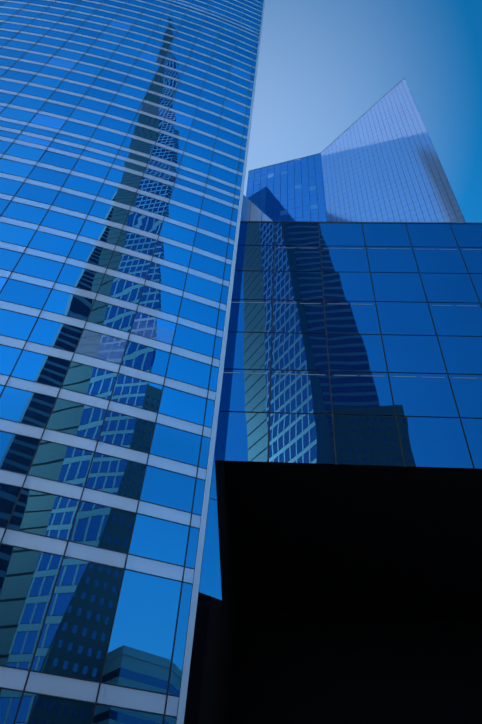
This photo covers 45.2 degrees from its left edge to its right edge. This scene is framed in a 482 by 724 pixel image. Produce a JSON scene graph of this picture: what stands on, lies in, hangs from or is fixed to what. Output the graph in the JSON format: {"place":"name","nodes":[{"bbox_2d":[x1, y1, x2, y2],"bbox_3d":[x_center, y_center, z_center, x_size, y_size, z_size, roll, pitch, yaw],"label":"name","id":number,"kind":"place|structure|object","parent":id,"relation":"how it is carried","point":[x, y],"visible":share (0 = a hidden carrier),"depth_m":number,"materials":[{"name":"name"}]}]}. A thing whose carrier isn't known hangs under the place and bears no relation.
{"place":"outdoors","nodes":[
{"label":"outdoors","id":0,"kind":"place"},
{"bbox_2d":[243,0,481,222],"label":"sky","id":1,"kind":"structure","parent":0,"point":[323,64],"materials":[{"name":"blue"}]},
{"label":"ground","id":2,"kind":"structure","parent":0,"visible":0},
{"bbox_2d":[0,0,264,723],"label":"tower","id":3,"kind":"structure","parent":2,"relation":"on","point":[125,127],"depth_m":46.94,"materials":[{"name":"blue glass"}]},
{"bbox_2d":[199,453,221,599],"bbox_3d":[-1.531,10.455,38.401,1.620,10.350,0.010,27,-50,-20],"label":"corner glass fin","id":4,"kind":"object","parent":3,"relation":"attached to","point":[210,581],"depth_m":36.54,"materials":[{"name":"blue glass"}]},
{"bbox_2d":[237,195,271,220],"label":"building","id":5,"kind":"structure","parent":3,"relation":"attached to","point":[250,211],"depth_m":73.87,"materials":[{"name":"blue glass"}]},
{"bbox_2d":[176,461,481,723],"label":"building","id":6,"kind":"structure","parent":2,"relation":"on","point":[256,667],"depth_m":59.80,"materials":[{"name":"black"}]},
{"bbox_2d":[208,221,481,621],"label":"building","id":7,"kind":"structure","parent":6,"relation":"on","point":[348,448],"depth_m":54.49,"materials":[{"name":"glass"}]},
{"bbox_2d":[246,78,465,222],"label":"glass tower","id":8,"kind":"structure","parent":2,"relation":"on","point":[379,161],"depth_m":146.65,"materials":[{"name":"glass"}]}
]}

